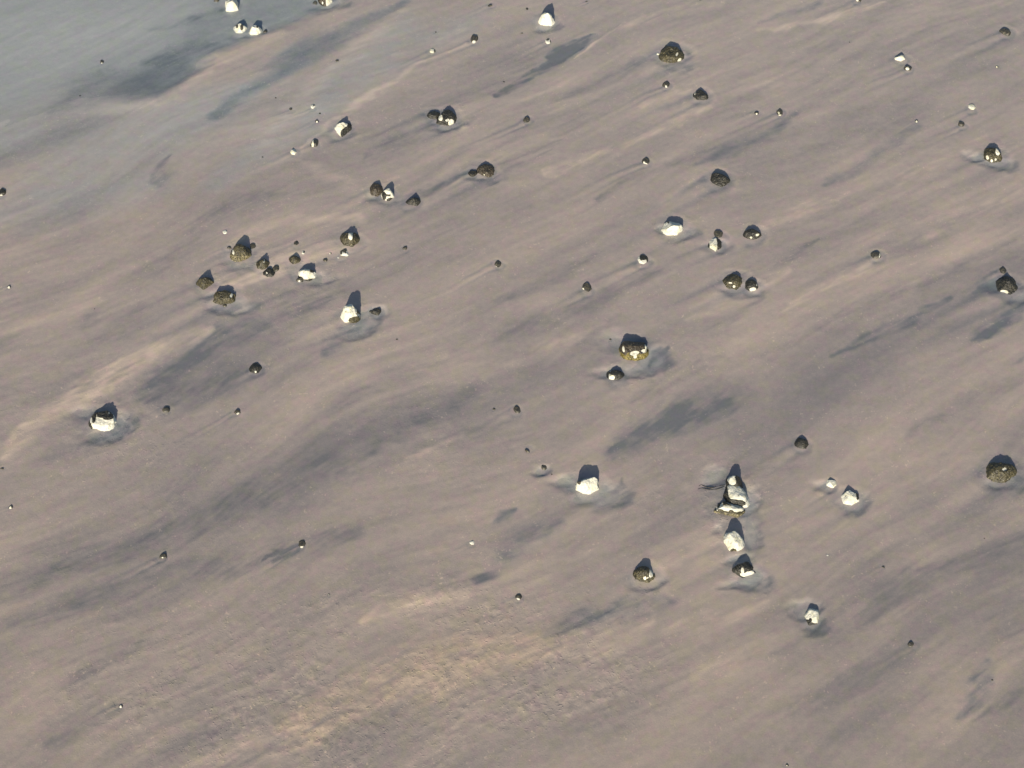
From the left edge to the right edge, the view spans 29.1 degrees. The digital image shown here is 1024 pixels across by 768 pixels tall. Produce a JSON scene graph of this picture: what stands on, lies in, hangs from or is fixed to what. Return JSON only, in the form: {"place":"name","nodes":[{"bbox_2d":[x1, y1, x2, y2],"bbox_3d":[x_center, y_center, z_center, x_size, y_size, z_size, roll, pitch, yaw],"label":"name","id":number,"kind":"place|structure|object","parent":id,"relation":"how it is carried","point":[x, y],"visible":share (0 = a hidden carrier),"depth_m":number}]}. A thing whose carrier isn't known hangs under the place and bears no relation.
{"place":"outdoors","nodes":[
{"label":"outdoors","id":0,"kind":"place"},
{"bbox_2d":[0,0,1023,767],"bbox_3d":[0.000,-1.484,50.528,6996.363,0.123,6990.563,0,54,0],"label":"beach sand","id":1,"kind":"structure","parent":0,"point":[384,466],"depth_m":49.38},
{"bbox_2d":[0,188,5,195],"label":"stone","id":2,"kind":"object","parent":1,"relation":"on","point":[2,192],"visible":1,"depth_m":53.09},
{"bbox_2d":[88,410,116,430],"bbox_3d":[-10.111,0.887,48.704,0.732,0.284,0.607,0,54,0],"label":"boulder","id":3,"kind":"object","parent":1,"relation":"on","point":[104,421],"visible":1,"depth_m":48.61},
{"bbox_2d":[159,553,166,558],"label":"stone","id":4,"kind":"object","parent":1,"relation":"on","point":[163,556],"visible":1,"depth_m":46.42},
{"bbox_2d":[162,407,169,412],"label":"stone","id":5,"kind":"object","parent":1,"relation":"on","point":[166,409],"visible":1,"depth_m":48.90},
{"bbox_2d":[196,277,213,289],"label":"boulder","id":6,"kind":"object","parent":1,"relation":"on","point":[203,283],"visible":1,"depth_m":51.20},
{"bbox_2d":[213,290,235,304],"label":"boulder","id":7,"kind":"object","parent":1,"relation":"on","point":[224,297],"visible":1,"depth_m":50.92},
{"bbox_2d":[225,0,238,11],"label":"boulder","id":8,"kind":"object","parent":1,"relation":"on","point":[231,5],"visible":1,"depth_m":57.27},
{"bbox_2d":[233,23,246,32],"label":"boulder","id":9,"kind":"object","parent":1,"relation":"on","point":[239,28],"visible":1,"depth_m":56.81},
{"bbox_2d":[230,244,251,261],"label":"boulder","id":10,"kind":"object","parent":1,"relation":"on","point":[239,252],"visible":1,"depth_m":51.75},
{"bbox_2d":[249,363,261,373],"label":"stone","id":11,"kind":"object","parent":1,"relation":"on","point":[255,368],"visible":1,"depth_m":49.64},
{"bbox_2d":[249,25,262,34],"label":"boulder","id":12,"kind":"object","parent":1,"relation":"on","point":[255,30],"visible":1,"depth_m":56.72},
{"bbox_2d":[256,258,269,269],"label":"stone","id":13,"kind":"object","parent":1,"relation":"on","point":[262,264],"visible":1,"depth_m":51.58},
{"bbox_2d":[263,267,274,276],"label":"stone","id":14,"kind":"object","parent":1,"relation":"on","point":[269,272],"visible":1,"depth_m":51.45},
{"bbox_2d":[272,265,278,271],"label":"stone","id":15,"kind":"object","parent":1,"relation":"on","point":[275,268],"visible":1,"depth_m":51.55},
{"bbox_2d":[289,255,300,263],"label":"stone","id":16,"kind":"object","parent":1,"relation":"on","point":[293,259],"visible":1,"depth_m":51.69},
{"bbox_2d":[298,540,305,547],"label":"stone","id":17,"kind":"object","parent":1,"relation":"on","point":[302,543],"visible":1,"depth_m":46.63},
{"bbox_2d":[298,269,315,280],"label":"boulder","id":18,"kind":"object","parent":1,"relation":"on","point":[307,274],"visible":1,"depth_m":51.38},
{"bbox_2d":[310,139,317,146],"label":"stone","id":19,"kind":"object","parent":1,"relation":"on","point":[314,142],"visible":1,"depth_m":54.13},
{"bbox_2d":[318,0,332,6],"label":"boulder","id":20,"kind":"object","parent":1,"relation":"on","point":[324,3],"visible":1,"depth_m":57.45},
{"bbox_2d":[335,122,351,136],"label":"boulder","id":21,"kind":"object","parent":1,"relation":"on","point":[342,129],"visible":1,"depth_m":54.44},
{"bbox_2d":[340,249,348,255],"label":"stone","id":22,"kind":"object","parent":1,"relation":"on","point":[343,252],"visible":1,"depth_m":51.88},
{"bbox_2d":[340,232,359,246],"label":"boulder","id":23,"kind":"object","parent":1,"relation":"on","point":[350,239],"visible":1,"depth_m":52.05},
{"bbox_2d":[340,304,360,322],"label":"boulder","id":24,"kind":"object","parent":1,"relation":"on","point":[350,313],"visible":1,"depth_m":50.47},
{"bbox_2d":[371,308,380,315],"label":"stone","id":25,"kind":"object","parent":1,"relation":"on","point":[376,311],"visible":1,"depth_m":50.74},
{"bbox_2d":[370,183,382,196],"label":"boulder","id":26,"kind":"object","parent":1,"relation":"on","point":[376,189],"visible":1,"depth_m":53.13},
{"bbox_2d":[381,188,393,200],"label":"boulder","id":27,"kind":"object","parent":1,"relation":"on","point":[387,194],"visible":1,"depth_m":52.98},
{"bbox_2d":[406,197,420,205],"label":"stone","id":28,"kind":"object","parent":1,"relation":"on","point":[415,201],"visible":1,"depth_m":52.88},
{"bbox_2d":[427,111,439,118],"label":"stone","id":29,"kind":"object","parent":1,"relation":"on","point":[433,115],"visible":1,"depth_m":54.76},
{"bbox_2d":[436,110,456,125],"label":"boulder","id":30,"kind":"object","parent":1,"relation":"on","point":[447,117],"visible":1,"depth_m":54.64},
{"bbox_2d":[468,170,477,176],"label":"stone","id":31,"kind":"object","parent":1,"relation":"on","point":[471,173],"visible":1,"depth_m":53.53},
{"bbox_2d":[470,35,477,42],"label":"stone","id":32,"kind":"object","parent":1,"relation":"on","point":[474,39],"visible":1,"depth_m":56.53},
{"bbox_2d":[476,164,494,176],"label":"boulder","id":33,"kind":"object","parent":1,"relation":"on","point":[487,170],"visible":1,"depth_m":53.54},
{"bbox_2d":[494,261,500,266],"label":"stone","id":34,"kind":"object","parent":1,"relation":"on","point":[497,263],"visible":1,"depth_m":51.66},
{"bbox_2d":[513,406,520,412],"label":"stone","id":35,"kind":"object","parent":1,"relation":"on","point":[516,409],"visible":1,"depth_m":48.91},
{"bbox_2d":[515,594,521,599],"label":"stone","id":36,"kind":"object","parent":1,"relation":"on","point":[518,596],"visible":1,"depth_m":45.79},
{"bbox_2d":[523,117,529,122],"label":"stone","id":37,"kind":"object","parent":1,"relation":"on","point":[526,119],"visible":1,"depth_m":54.67},
{"bbox_2d":[538,12,554,25],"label":"boulder","id":38,"kind":"object","parent":1,"relation":"on","point":[546,19],"visible":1,"depth_m":56.86},
{"bbox_2d":[575,477,598,494],"bbox_3d":[1.824,2.407,47.555,0.589,0.479,0.448,20,56,14],"label":"boulder","id":39,"kind":"object","parent":1,"relation":"on","point":[588,486],"visible":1,"depth_m":47.47},
{"bbox_2d":[582,283,591,291],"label":"stone","id":40,"kind":"object","parent":1,"relation":"on","point":[586,287],"visible":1,"depth_m":51.19},
{"bbox_2d":[606,370,624,379],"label":"boulder","id":41,"kind":"object","parent":1,"relation":"on","point":[615,375],"visible":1,"depth_m":49.50},
{"bbox_2d":[619,341,648,360],"bbox_3d":[3.087,-0.876,49.977,0.796,0.355,0.644,0,54,0],"label":"boulder","id":42,"kind":"object","parent":1,"relation":"on","point":[633,351],"visible":1,"depth_m":49.87},
{"bbox_2d":[638,255,647,263],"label":"stone","id":43,"kind":"object","parent":1,"relation":"on","point":[642,259],"visible":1,"depth_m":51.73},
{"bbox_2d":[633,566,654,582],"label":"boulder","id":44,"kind":"object","parent":1,"relation":"on","point":[645,574],"visible":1,"depth_m":46.07},
{"bbox_2d":[642,157,649,163],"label":"stone","id":45,"kind":"object","parent":1,"relation":"on","point":[646,160],"visible":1,"depth_m":53.78},
{"bbox_2d":[662,81,669,87],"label":"stone","id":46,"kind":"object","parent":1,"relation":"on","point":[666,84],"visible":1,"depth_m":55.49},
{"bbox_2d":[658,45,683,62],"bbox_3d":[4.540,-9.380,56.180,0.771,0.295,0.696,18,56,13],"label":"boulder","id":47,"kind":"object","parent":1,"relation":"on","point":[670,54],"visible":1,"depth_m":56.08},
{"bbox_2d":[661,221,682,235],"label":"boulder","id":48,"kind":"object","parent":1,"relation":"on","point":[669,228],"visible":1,"depth_m":52.26},
{"bbox_2d":[693,90,707,99],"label":"stone","id":49,"kind":"object","parent":1,"relation":"on","point":[700,95],"visible":1,"depth_m":55.18},
{"bbox_2d":[699,485,722,489],"bbox_3d":[4.809,2.491,47.609,0.655,0.041,0.157,2,54,2],"label":"seaweed strand","id":50,"kind":"object","parent":1,"relation":"on","point":[711,487],"visible":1,"depth_m":47.59},
{"bbox_2d":[708,238,721,250],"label":"stone","id":51,"kind":"object","parent":1,"relation":"on","point":[714,244],"visible":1,"depth_m":52.05},
{"bbox_2d":[714,230,722,237],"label":"stone","id":52,"kind":"object","parent":1,"relation":"on","point":[718,233],"visible":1,"depth_m":52.26},
{"bbox_2d":[710,173,729,186],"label":"boulder","id":53,"kind":"object","parent":1,"relation":"on","point":[720,180],"visible":1,"depth_m":53.32},
{"bbox_2d":[713,501,744,517],"bbox_3d":[5.204,2.965,47.186,0.744,0.262,0.410,12,55,9],"label":"boulder","id":54,"kind":"object","parent":1,"relation":"on","point":[728,509],"visible":1,"depth_m":47.11},
{"bbox_2d":[722,274,741,289],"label":"boulder","id":55,"kind":"object","parent":1,"relation":"on","point":[732,281],"visible":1,"depth_m":51.25},
{"bbox_2d":[723,531,744,551],"bbox_3d":[5.232,3.672,46.629,0.469,0.352,0.600,-22,57,-15],"label":"boulder","id":56,"kind":"object","parent":1,"relation":"on","point":[733,540],"visible":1,"depth_m":46.53},
{"bbox_2d":[723,485,749,507],"bbox_3d":[5.380,2.650,47.402,0.672,0.309,0.750,0,54,0],"label":"boulder","id":57,"kind":"object","parent":1,"relation":"on","point":[733,495],"visible":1,"depth_m":47.28},
{"bbox_2d":[726,475,742,487],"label":"boulder","id":58,"kind":"object","parent":57,"relation":"on","point":[735,480],"visible":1,"depth_m":47.48},
{"bbox_2d":[732,562,755,577],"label":"boulder","id":59,"kind":"object","parent":1,"relation":"on","point":[743,570],"visible":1,"depth_m":46.17},
{"bbox_2d":[745,279,757,290],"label":"stone","id":60,"kind":"object","parent":1,"relation":"on","point":[751,284],"visible":1,"depth_m":51.20},
{"bbox_2d":[743,229,760,239],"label":"stone","id":61,"kind":"object","parent":1,"relation":"on","point":[752,234],"visible":1,"depth_m":52.19},
{"bbox_2d":[776,109,782,115],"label":"stone","id":62,"kind":"object","parent":1,"relation":"on","point":[779,112],"visible":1,"depth_m":54.87},
{"bbox_2d":[794,438,808,448],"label":"stone","id":63,"kind":"object","parent":1,"relation":"on","point":[801,443],"visible":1,"depth_m":48.27},
{"bbox_2d":[804,608,818,625],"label":"boulder","id":64,"kind":"object","parent":1,"relation":"on","point":[811,616],"visible":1,"depth_m":45.46},
{"bbox_2d":[826,480,836,487],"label":"stone","id":65,"kind":"object","parent":1,"relation":"on","point":[831,483],"visible":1,"depth_m":47.63},
{"bbox_2d":[841,490,858,504],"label":"boulder","id":66,"kind":"object","parent":1,"relation":"on","point":[849,497],"visible":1,"depth_m":47.35},
{"bbox_2d":[871,251,880,258],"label":"stone","id":67,"kind":"object","parent":1,"relation":"on","point":[874,254],"visible":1,"depth_m":51.82},
{"bbox_2d":[894,55,904,60],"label":"stone","id":68,"kind":"object","parent":1,"relation":"on","point":[900,58],"visible":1,"depth_m":56.05},
{"bbox_2d":[904,65,911,70],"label":"stone","id":69,"kind":"object","parent":1,"relation":"on","point":[908,68],"visible":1,"depth_m":55.84},
{"bbox_2d":[958,121,964,126],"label":"stone","id":70,"kind":"object","parent":1,"relation":"on","point":[961,124],"visible":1,"depth_m":54.58},
{"bbox_2d":[968,104,975,109],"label":"stone","id":71,"kind":"object","parent":1,"relation":"on","point":[971,106],"visible":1,"depth_m":54.98},
{"bbox_2d":[984,147,1001,162],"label":"boulder","id":72,"kind":"object","parent":1,"relation":"on","point":[992,155],"visible":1,"depth_m":53.84},
{"bbox_2d":[986,462,1016,482],"bbox_3d":[11.852,2.095,47.825,0.879,0.322,0.648,0,54,0],"label":"boulder","id":73,"kind":"object","parent":1,"relation":"on","point":[1000,472],"visible":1,"depth_m":47.72},
{"bbox_2d":[999,267,1005,273],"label":"stone","id":74,"kind":"object","parent":1,"relation":"on","point":[1002,270],"visible":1,"depth_m":51.52},
{"bbox_2d":[999,28,1010,35],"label":"stone","id":75,"kind":"object","parent":1,"relation":"on","point":[1005,32],"visible":1,"depth_m":56.69},
{"bbox_2d":[996,276,1017,294],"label":"boulder","id":76,"kind":"object","parent":1,"relation":"on","point":[1006,284],"visible":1,"depth_m":51.18}
]}

